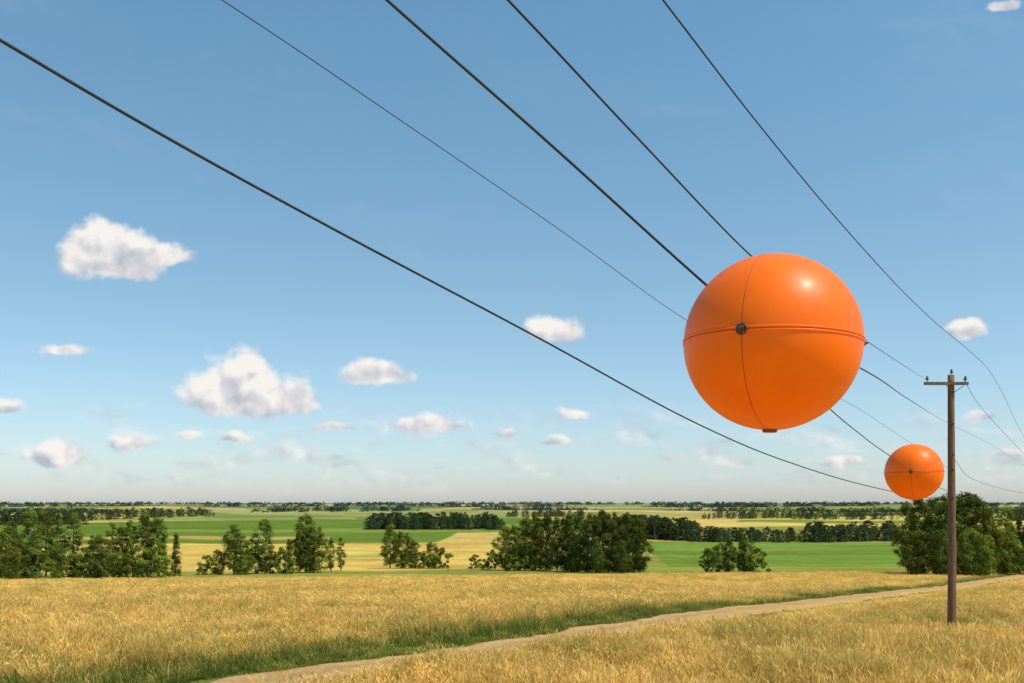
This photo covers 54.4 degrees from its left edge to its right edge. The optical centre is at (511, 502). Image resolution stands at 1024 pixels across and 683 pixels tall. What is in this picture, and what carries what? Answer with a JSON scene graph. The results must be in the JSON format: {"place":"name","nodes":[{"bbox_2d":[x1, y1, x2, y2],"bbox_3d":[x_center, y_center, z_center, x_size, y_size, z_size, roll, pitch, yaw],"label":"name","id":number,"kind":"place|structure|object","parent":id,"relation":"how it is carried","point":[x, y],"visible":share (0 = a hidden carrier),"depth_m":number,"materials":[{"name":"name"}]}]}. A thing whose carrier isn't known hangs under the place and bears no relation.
{"place":"outdoors","nodes":[
{"label":"outdoors","id":0,"kind":"place"},
{"bbox_2d":[0,570,1023,682],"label":"golden grass field","id":1,"kind":"structure","parent":0,"point":[145,616],"depth_m":37.17,"materials":[{"name":"yellow plant"}]},
{"bbox_2d":[0,503,1023,682],"bbox_3d":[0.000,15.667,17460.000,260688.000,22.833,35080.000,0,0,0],"label":"ground","id":2,"kind":"structure","parent":0,"point":[200,536],"depth_m":650.65,"materials":[{"name":"green plant"}]},
{"bbox_2d":[0,545,20,579],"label":"willow tree","id":3,"kind":"object","parent":2,"relation":"on","point":[13,569],"visible":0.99,"depth_m":172.97,"materials":[{"name":"green plant"}]},
{"bbox_2d":[1,520,24,570],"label":"birch tree","id":4,"kind":"object","parent":2,"relation":"on","point":[12,524],"visible":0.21,"depth_m":189.23,"materials":[{"name":"green plant"}]},
{"bbox_2d":[0,522,34,578],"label":"willow tree","id":5,"kind":"object","parent":2,"relation":"on","point":[5,535],"visible":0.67,"depth_m":181.33,"materials":[{"name":"green plant"}]},
{"bbox_2d":[2,538,43,577],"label":"bush","id":6,"kind":"object","parent":2,"relation":"on","point":[23,574],"visible":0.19,"depth_m":188.07,"materials":[{"name":"green plant"}]},
{"bbox_2d":[15,509,49,572],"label":"birch tree","id":7,"kind":"object","parent":2,"relation":"on","point":[32,537],"visible":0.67,"depth_m":189.04,"materials":[{"name":"green plant"}]},
{"bbox_2d":[20,548,61,578],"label":"bush","id":8,"kind":"object","parent":2,"relation":"on","point":[32,571],"visible":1,"depth_m":181.14,"materials":[{"name":"green plant"}]},
{"bbox_2d":[27,508,61,576],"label":"birch tree","id":9,"kind":"object","parent":2,"relation":"on","point":[49,531],"visible":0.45,"depth_m":196.93,"materials":[{"name":"green plant"}]},
{"bbox_2d":[39,541,69,577],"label":"willow tree","id":10,"kind":"object","parent":2,"relation":"on","point":[60,556],"visible":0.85,"depth_m":189.20,"materials":[{"name":"green plant"}]},
{"bbox_2d":[54,518,67,570],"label":"poplar tree","id":11,"kind":"object","parent":2,"relation":"on","point":[59,531],"visible":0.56,"depth_m":197.18,"materials":[{"name":"green plant"}]},
{"bbox_2d":[63,511,84,576],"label":"poplar tree","id":12,"kind":"object","parent":2,"relation":"on","point":[78,544],"visible":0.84,"depth_m":197.04,"materials":[{"name":"green plant"}]},
{"bbox_2d":[70,554,97,577],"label":"bush","id":13,"kind":"object","parent":2,"relation":"on","point":[79,570],"visible":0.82,"depth_m":188.75,"materials":[{"name":"green plant"}]},
{"bbox_2d":[63,545,113,576],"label":"bush","id":14,"kind":"object","parent":2,"relation":"on","point":[72,559],"visible":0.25,"depth_m":196.34,"materials":[{"name":"green plant"}]},
{"bbox_2d":[79,534,113,577],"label":"willow tree","id":15,"kind":"object","parent":2,"relation":"on","point":[97,541],"visible":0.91,"depth_m":188.73,"materials":[{"name":"green plant"}]},
{"bbox_2d":[0,507,214,524],"bbox_3d":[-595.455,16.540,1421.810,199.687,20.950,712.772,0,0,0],"label":"distant tree row","id":16,"kind":"object","parent":2,"relation":"on","point":[5,517],"visible":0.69,"depth_m":1508.77,"materials":[{"name":"green plant"}]},
{"bbox_2d":[93,553,121,577],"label":"bush","id":17,"kind":"object","parent":2,"relation":"on","point":[111,569],"visible":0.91,"depth_m":188.71,"materials":[{"name":"green plant"}]},
{"bbox_2d":[104,521,119,572],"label":"poplar tree","id":18,"kind":"object","parent":2,"relation":"on","point":[113,539],"visible":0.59,"depth_m":197.18,"materials":[{"name":"green plant"}]},
{"bbox_2d":[110,527,130,576],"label":"birch tree","id":19,"kind":"object","parent":2,"relation":"on","point":[122,543],"visible":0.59,"depth_m":196.92,"materials":[{"name":"green plant"}]},
{"bbox_2d":[115,553,143,577],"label":"bush","id":20,"kind":"object","parent":2,"relation":"on","point":[127,560],"visible":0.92,"depth_m":188.63,"materials":[{"name":"green plant"}]},
{"bbox_2d":[123,520,140,576],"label":"poplar tree","id":21,"kind":"object","parent":2,"relation":"on","point":[127,531],"visible":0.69,"depth_m":197.02,"materials":[{"name":"green plant"}]},
{"bbox_2d":[126,513,157,573],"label":"birch tree","id":22,"kind":"object","parent":2,"relation":"on","point":[145,520],"visible":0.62,"depth_m":196.63,"materials":[{"name":"green plant"}]},
{"bbox_2d":[132,547,174,577],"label":"bush","id":23,"kind":"object","parent":2,"relation":"on","point":[153,564],"visible":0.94,"depth_m":188.47,"materials":[{"name":"green plant"}]},
{"bbox_2d":[141,517,170,576],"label":"birch tree","id":24,"kind":"object","parent":2,"relation":"on","point":[162,534],"visible":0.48,"depth_m":196.99,"materials":[{"name":"green plant"}]},
{"bbox_2d":[169,532,181,575],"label":"tree","id":25,"kind":"object","parent":2,"relation":"on","point":[177,559],"visible":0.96,"depth_m":205.31,"materials":[{"name":"green plant"}]},
{"bbox_2d":[195,555,217,574],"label":"bush","id":26,"kind":"object","parent":2,"relation":"on","point":[203,565],"visible":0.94,"depth_m":212.84,"materials":[{"name":"green plant"}]},
{"bbox_2d":[210,549,225,574],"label":"willow tree","id":27,"kind":"object","parent":2,"relation":"on","point":[221,561],"visible":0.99,"depth_m":213.02,"materials":[{"name":"green plant"}]},
{"bbox_2d":[219,524,245,574],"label":"birch tree","id":28,"kind":"object","parent":2,"relation":"on","point":[226,541],"visible":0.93,"depth_m":212.82,"materials":[{"name":"green plant"}]},
{"bbox_2d":[226,534,254,574],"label":"willow tree","id":29,"kind":"object","parent":2,"relation":"on","point":[246,552],"visible":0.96,"depth_m":213.11,"materials":[{"name":"green plant"}]},
{"bbox_2d":[244,544,275,573],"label":"bush","id":30,"kind":"object","parent":2,"relation":"on","point":[262,566],"visible":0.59,"depth_m":221.23,"materials":[{"name":"green plant"}]},
{"bbox_2d":[248,518,277,573],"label":"birch tree","id":31,"kind":"object","parent":2,"relation":"on","point":[267,537],"visible":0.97,"depth_m":221.36,"materials":[{"name":"green plant"}]},
{"bbox_2d":[269,547,298,573],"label":"bush","id":32,"kind":"object","parent":2,"relation":"on","point":[290,564],"visible":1,"depth_m":221.18,"materials":[{"name":"green plant"}]},
{"bbox_2d":[285,538,292,569],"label":"poplar tree","id":33,"kind":"object","parent":2,"relation":"on","point":[287,547],"visible":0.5,"depth_m":230.04,"materials":[{"name":"green plant"}]},
{"bbox_2d":[292,530,305,572],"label":"birch tree","id":34,"kind":"object","parent":2,"relation":"on","point":[295,544],"visible":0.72,"depth_m":229.88,"materials":[{"name":"green plant"}]},
{"bbox_2d":[288,512,318,572],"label":"birch tree","id":35,"kind":"object","parent":2,"relation":"on","point":[307,519],"visible":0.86,"depth_m":228.59,"materials":[{"name":"green plant"}]},
{"bbox_2d":[301,522,338,572],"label":"willow tree","id":36,"kind":"object","parent":2,"relation":"on","point":[315,555],"visible":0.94,"depth_m":229.13,"materials":[{"name":"green plant"}]},
{"bbox_2d":[326,538,337,571],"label":"poplar tree","id":37,"kind":"object","parent":2,"relation":"on","point":[331,556],"visible":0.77,"depth_m":238.51,"materials":[{"name":"green plant"}]},
{"bbox_2d":[336,537,346,570],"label":"poplar tree","id":38,"kind":"object","parent":2,"relation":"on","point":[341,553],"visible":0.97,"depth_m":247.51,"materials":[{"name":"green plant"}]},
{"bbox_2d":[378,524,402,567],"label":"birch tree","id":39,"kind":"object","parent":2,"relation":"on","point":[385,551],"visible":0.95,"depth_m":265.94,"materials":[{"name":"green plant"}]},
{"bbox_2d":[391,531,415,568],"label":"willow tree","id":40,"kind":"object","parent":2,"relation":"on","point":[403,537],"visible":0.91,"depth_m":265.59,"materials":[{"name":"green plant"}]},
{"bbox_2d":[401,539,420,568],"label":"willow tree","id":41,"kind":"object","parent":2,"relation":"on","point":[411,559],"visible":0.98,"depth_m":265.79,"materials":[{"name":"green plant"}]},
{"bbox_2d":[414,552,431,568],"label":"bush","id":42,"kind":"object","parent":2,"relation":"on","point":[422,557],"visible":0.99,"depth_m":265.43,"materials":[{"name":"green plant"}]},
{"bbox_2d":[422,542,440,568],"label":"willow tree","id":43,"kind":"object","parent":2,"relation":"on","point":[431,555],"visible":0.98,"depth_m":265.81,"materials":[{"name":"green plant"}]},
{"bbox_2d":[363,511,505,529],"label":"distant tree row","id":44,"kind":"object","parent":2,"relation":"on","point":[417,521],"visible":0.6,"depth_m":957.16,"materials":[{"name":"green plant"}]},
{"bbox_2d":[429,547,453,568],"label":"bush","id":45,"kind":"object","parent":2,"relation":"on","point":[438,557],"visible":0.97,"depth_m":265.53,"materials":[{"name":"green plant"}]},
{"bbox_2d":[468,554,481,568],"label":"bush","id":46,"kind":"object","parent":2,"relation":"on","point":[475,562],"visible":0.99,"depth_m":265.72,"materials":[{"name":"green plant"}]},
{"bbox_2d":[481,549,498,568],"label":"bush","id":47,"kind":"object","parent":2,"relation":"on","point":[493,558],"visible":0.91,"depth_m":256.30,"materials":[{"name":"green plant"}]},
{"bbox_2d":[490,526,517,570],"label":"birch tree","id":48,"kind":"object","parent":2,"relation":"on","point":[501,552],"visible":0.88,"depth_m":246.78,"materials":[{"name":"green plant"}]},
{"bbox_2d":[0,506,1023,512],"bbox_3d":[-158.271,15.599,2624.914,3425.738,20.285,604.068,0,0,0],"label":"distant woodland","id":49,"kind":"object","parent":2,"relation":"on","point":[329,508],"visible":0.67,"depth_m":2543.10,"materials":[{"name":"green plant"}]},
{"bbox_2d":[0,501,1023,507],"bbox_3d":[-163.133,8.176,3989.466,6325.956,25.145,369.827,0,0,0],"label":"distant woodland","id":50,"kind":"object","parent":2,"relation":"on","point":[677,505],"visible":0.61,"depth_m":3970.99,"materials":[{"name":"green plant"}]},
{"bbox_2d":[497,524,529,570],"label":"willow tree","id":51,"kind":"object","parent":2,"relation":"on","point":[515,530],"visible":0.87,"depth_m":245.99,"materials":[{"name":"green plant"}]},
{"bbox_2d":[501,542,537,570],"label":"bush","id":52,"kind":"object","parent":2,"relation":"on","point":[522,565],"visible":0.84,"depth_m":245.54,"materials":[{"name":"green plant"}]},
{"bbox_2d":[516,514,539,570],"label":"birch tree","id":53,"kind":"object","parent":2,"relation":"on","point":[523,522],"visible":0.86,"depth_m":246.51,"materials":[{"name":"green plant"}]},
{"bbox_2d":[522,511,547,570],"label":"birch tree","id":54,"kind":"object","parent":2,"relation":"on","point":[535,523],"visible":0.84,"depth_m":246.55,"materials":[{"name":"green plant"}]},
{"bbox_2d":[530,514,555,570],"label":"oak tree","id":55,"kind":"object","parent":2,"relation":"on","point":[546,561],"visible":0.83,"depth_m":246.45,"materials":[{"name":"green plant"}]},
{"bbox_2d":[546,516,566,571],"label":"birch tree","id":56,"kind":"object","parent":2,"relation":"on","point":[555,527],"visible":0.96,"depth_m":238.16,"materials":[{"name":"green plant"}]},
{"bbox_2d":[552,513,580,571],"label":"oak tree","id":57,"kind":"object","parent":2,"relation":"on","point":[566,520],"visible":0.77,"depth_m":237.38,"materials":[{"name":"green plant"}]},
{"bbox_2d":[566,541,582,572],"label":"oak tree","id":58,"kind":"object","parent":2,"relation":"on","point":[573,558],"visible":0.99,"depth_m":229.85,"materials":[{"name":"green plant"}]},
{"bbox_2d":[565,509,592,571],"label":"oak tree","id":59,"kind":"object","parent":2,"relation":"on","point":[580,516],"visible":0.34,"depth_m":237.67,"materials":[{"name":"green plant"}]},
{"bbox_2d":[573,513,605,572],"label":"oak tree","id":60,"kind":"object","parent":2,"relation":"on","point":[590,519],"visible":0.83,"depth_m":229.69,"materials":[{"name":"green plant"}]},
{"bbox_2d":[590,541,606,573],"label":"oak tree","id":61,"kind":"object","parent":2,"relation":"on","point":[599,554],"visible":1,"depth_m":221.36,"materials":[{"name":"green plant"}]},
{"bbox_2d":[586,510,619,572],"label":"oak tree","id":62,"kind":"object","parent":2,"relation":"on","point":[602,521],"visible":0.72,"depth_m":228.70,"materials":[{"name":"green plant"}]},
{"bbox_2d":[599,511,630,572],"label":"oak tree","id":63,"kind":"object","parent":2,"relation":"on","point":[615,518],"visible":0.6,"depth_m":229.00,"materials":[{"name":"green plant"}]},
{"bbox_2d":[613,539,631,572],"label":"oak tree","id":64,"kind":"object","parent":2,"relation":"on","point":[620,555],"visible":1,"depth_m":221.46,"materials":[{"name":"green plant"}]},
{"bbox_2d":[612,512,645,572],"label":"oak tree","id":65,"kind":"object","parent":2,"relation":"on","point":[627,522],"visible":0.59,"depth_m":228.93,"materials":[{"name":"green plant"}]},
{"bbox_2d":[625,516,653,572],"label":"oak tree","id":66,"kind":"object","parent":2,"relation":"on","point":[639,524],"visible":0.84,"depth_m":229.39,"materials":[{"name":"green plant"}]},
{"bbox_2d":[698,548,715,571],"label":"willow tree","id":67,"kind":"object","parent":2,"relation":"on","point":[707,551],"visible":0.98,"depth_m":229.85,"materials":[{"name":"green plant"}]},
{"bbox_2d":[706,542,730,571],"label":"willow tree","id":68,"kind":"object","parent":2,"relation":"on","point":[717,548],"visible":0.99,"depth_m":229.53,"materials":[{"name":"green plant"}]},
{"bbox_2d":[721,538,738,571],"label":"oak tree","id":69,"kind":"object","parent":2,"relation":"on","point":[729,567],"visible":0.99,"depth_m":229.75,"materials":[{"name":"green plant"}]},
{"bbox_2d":[733,531,748,571],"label":"tree","id":70,"kind":"object","parent":2,"relation":"on","point":[741,547],"visible":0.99,"depth_m":229.75,"materials":[{"name":"green plant"}]},
{"bbox_2d":[591,513,902,542],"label":"distant tree row","id":71,"kind":"object","parent":2,"relation":"on","point":[660,528],"visible":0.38,"depth_m":646.89,"materials":[{"name":"green plant"}]},
{"bbox_2d":[736,539,758,571],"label":"willow tree","id":72,"kind":"object","parent":2,"relation":"on","point":[746,543],"visible":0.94,"depth_m":229.39,"materials":[{"name":"green plant"}]},
{"bbox_2d":[742,548,771,572],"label":"bush","id":73,"kind":"object","parent":2,"relation":"on","point":[760,559],"visible":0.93,"depth_m":229.49,"materials":[{"name":"green plant"}]},
{"bbox_2d":[506,509,1023,520],"bbox_3d":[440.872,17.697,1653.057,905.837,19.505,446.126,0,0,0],"label":"distant tree row","id":74,"kind":"object","parent":2,"relation":"on","point":[1018,514],"visible":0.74,"depth_m":1711.41,"materials":[{"name":"green plant"}]},
{"bbox_2d":[889,501,920,571],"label":"birch tree","id":75,"kind":"object","parent":2,"relation":"on","point":[905,507],"visible":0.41,"depth_m":213.37,"materials":[{"name":"green plant"}]},
{"bbox_2d":[898,528,931,574],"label":"willow tree","id":76,"kind":"object","parent":2,"relation":"on","point":[914,565],"visible":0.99,"depth_m":196.65,"materials":[{"name":"green plant"}]},
{"bbox_2d":[899,498,937,573],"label":"oak tree","id":77,"kind":"object","parent":2,"relation":"on","point":[922,507],"visible":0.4,"depth_m":204.57,"materials":[{"name":"green plant"}]},
{"bbox_2d":[913,496,947,568],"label":"birch tree","id":78,"kind":"object","parent":2,"relation":"on","point":[932,503],"visible":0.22,"depth_m":204.56,"materials":[{"name":"green plant"}]},
{"bbox_2d":[927,529,956,575],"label":"oak tree","id":79,"kind":"object","parent":2,"relation":"on","point":[936,569],"visible":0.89,"depth_m":188.94,"materials":[{"name":"green plant"}]},
{"bbox_2d":[924,369,968,628],"bbox_3d":[17.373,0.260,39.963,1.770,11.285,0.424,0,0,0],"label":"utility pole","id":80,"kind":"object","parent":2,"relation":"on","point":[952,588],"visible":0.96,"depth_m":39.87,"materials":[{"name":"brown wood"}]},
{"bbox_2d":[0,38,927,497],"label":"power line cable","id":81,"kind":"object","parent":80,"relation":"attached to","point":[24,54],"visible":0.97,"depth_m":4.64,"materials":[{"name":"black metal"}]},
{"bbox_2d":[222,0,911,443],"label":"power line cable","id":82,"kind":"object","parent":80,"relation":"attached to","point":[442,148],"visible":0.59,"depth_m":10.37,"materials":[{"name":"grey metal"}]},
{"bbox_2d":[507,0,924,378],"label":"power line cable","id":83,"kind":"object","parent":80,"relation":"attached to","point":[597,95],"visible":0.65,"depth_m":5.85,"materials":[{"name":"black metal"}]},
{"bbox_2d":[859,367,1005,453],"bbox_3d":[24.181,-2.104,48.428,3.364,2.569,97.525,0,0,30],"label":"power line cable","id":84,"kind":"object","parent":80,"relation":"attached to","point":[902,395],"visible":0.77,"depth_m":11.03,"materials":[{"name":"black metal"}]},
{"bbox_2d":[955,460,1020,492],"bbox_3d":[33.049,-1.100,65.405,1.519,1.677,59.409,0,0,33],"label":"power line cable","id":85,"kind":"object","parent":80,"relation":"attached to","point":[981,482],"visible":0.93,"depth_m":56.30,"materials":[{"name":"grey metal"}]},
{"bbox_2d":[925,493,975,573],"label":"oak tree","id":86,"kind":"object","parent":2,"relation":"on","point":[944,505],"visible":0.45,"depth_m":196.72,"materials":[{"name":"green plant"}]},
{"bbox_2d":[945,528,988,575],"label":"willow tree","id":87,"kind":"object","parent":2,"relation":"on","point":[970,566],"visible":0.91,"depth_m":188.61,"materials":[{"name":"green plant"}]},
{"bbox_2d":[946,491,992,572],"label":"birch tree","id":88,"kind":"object","parent":2,"relation":"on","point":[962,502],"visible":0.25,"depth_m":196.27,"materials":[{"name":"green plant"}]},
{"bbox_2d":[956,493,1002,573],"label":"oak tree","id":89,"kind":"object","parent":2,"relation":"on","point":[979,508],"visible":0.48,"depth_m":195.60,"materials":[{"name":"green plant"}]},
{"bbox_2d":[963,534,997,575],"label":"willow tree","id":90,"kind":"object","parent":2,"relation":"on","point":[988,565],"visible":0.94,"depth_m":188.98,"materials":[{"name":"green plant"}]},
{"bbox_2d":[976,506,1006,568],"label":"birch tree","id":91,"kind":"object","parent":2,"relation":"on","point":[1000,543],"visible":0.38,"depth_m":196.46,"materials":[{"name":"green plant"}]},
{"bbox_2d":[989,527,1023,574],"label":"willow tree","id":92,"kind":"object","parent":2,"relation":"on","point":[1000,566],"visible":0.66,"depth_m":203.74,"materials":[{"name":"green plant"}]},
{"bbox_2d":[994,505,1022,570],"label":"birch tree","id":93,"kind":"object","parent":2,"relation":"on","point":[1007,523],"visible":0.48,"depth_m":212.72,"materials":[{"name":"green plant"}]},
{"bbox_2d":[995,540,1023,574],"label":"bush","id":94,"kind":"object","parent":2,"relation":"on","point":[1019,547],"visible":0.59,"depth_m":204.15,"materials":[{"name":"green plant"}]},
{"bbox_2d":[1010,519,1023,573],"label":"tree","id":95,"kind":"object","parent":2,"relation":"on","point":[1018,522],"visible":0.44,"depth_m":213.18,"materials":[{"name":"green plant"}]},
{"bbox_2d":[1020,525,1023,563],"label":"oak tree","id":96,"kind":"object","parent":2,"relation":"on","point":[1023,535],"visible":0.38,"depth_m":213.17,"materials":[{"name":"green plant"}]},
{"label":"utility pole","id":97,"kind":"object","parent":2,"relation":"on","visible":0},
{"bbox_2d":[385,0,1015,502],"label":"power line cable","id":98,"kind":"object","parent":97,"relation":"attached to","point":[423,32],"visible":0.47,"depth_m":4.61,"materials":[{"name":"black metal"}]},
{"bbox_2d":[683,253,868,432],"bbox_3d":[1.312,-0.799,5.000,0.897,0.889,0.884,2,0,0],"label":"aerial marker ball","id":99,"kind":"object","parent":98,"relation":"attached to","point":[773,342],"visible":1,"depth_m":4.68,"materials":[{"name":"orange paint"}]},
{"bbox_2d":[884,444,944,500],"bbox_3d":[6.349,-0.484,15.700,0.907,0.893,0.888,-2,0,0],"label":"aerial marker ball","id":100,"kind":"object","parent":98,"relation":"attached to","point":[914,472],"visible":1,"depth_m":15.39,"materials":[{"name":"orange paint"}]},
{"bbox_2d":[662,0,1022,434],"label":"power line cable","id":101,"kind":"object","parent":97,"relation":"attached to","point":[695,42],"visible":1,"depth_m":8.42,"materials":[{"name":"black metal"}]},
{"bbox_2d":[963,379,1008,437],"bbox_3d":[33.366,-3.075,65.351,1.333,4.182,59.151,0,0,32],"label":"power line cable","id":102,"kind":"object","parent":97,"relation":"attached to","point":[984,411],"visible":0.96,"depth_m":54.74,"materials":[{"name":"grey metal"}]},
{"bbox_2d":[0,0,1023,502],"label":"sky","id":103,"kind":"structure","parent":0,"point":[173,329],"materials":[{"name":"blue"}]},
{"bbox_2d":[210,574,1023,682],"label":"dirt road","id":104,"kind":"structure","parent":0,"point":[720,613],"depth_m":45.37,"materials":[{"name":"beige soil"}]}
]}

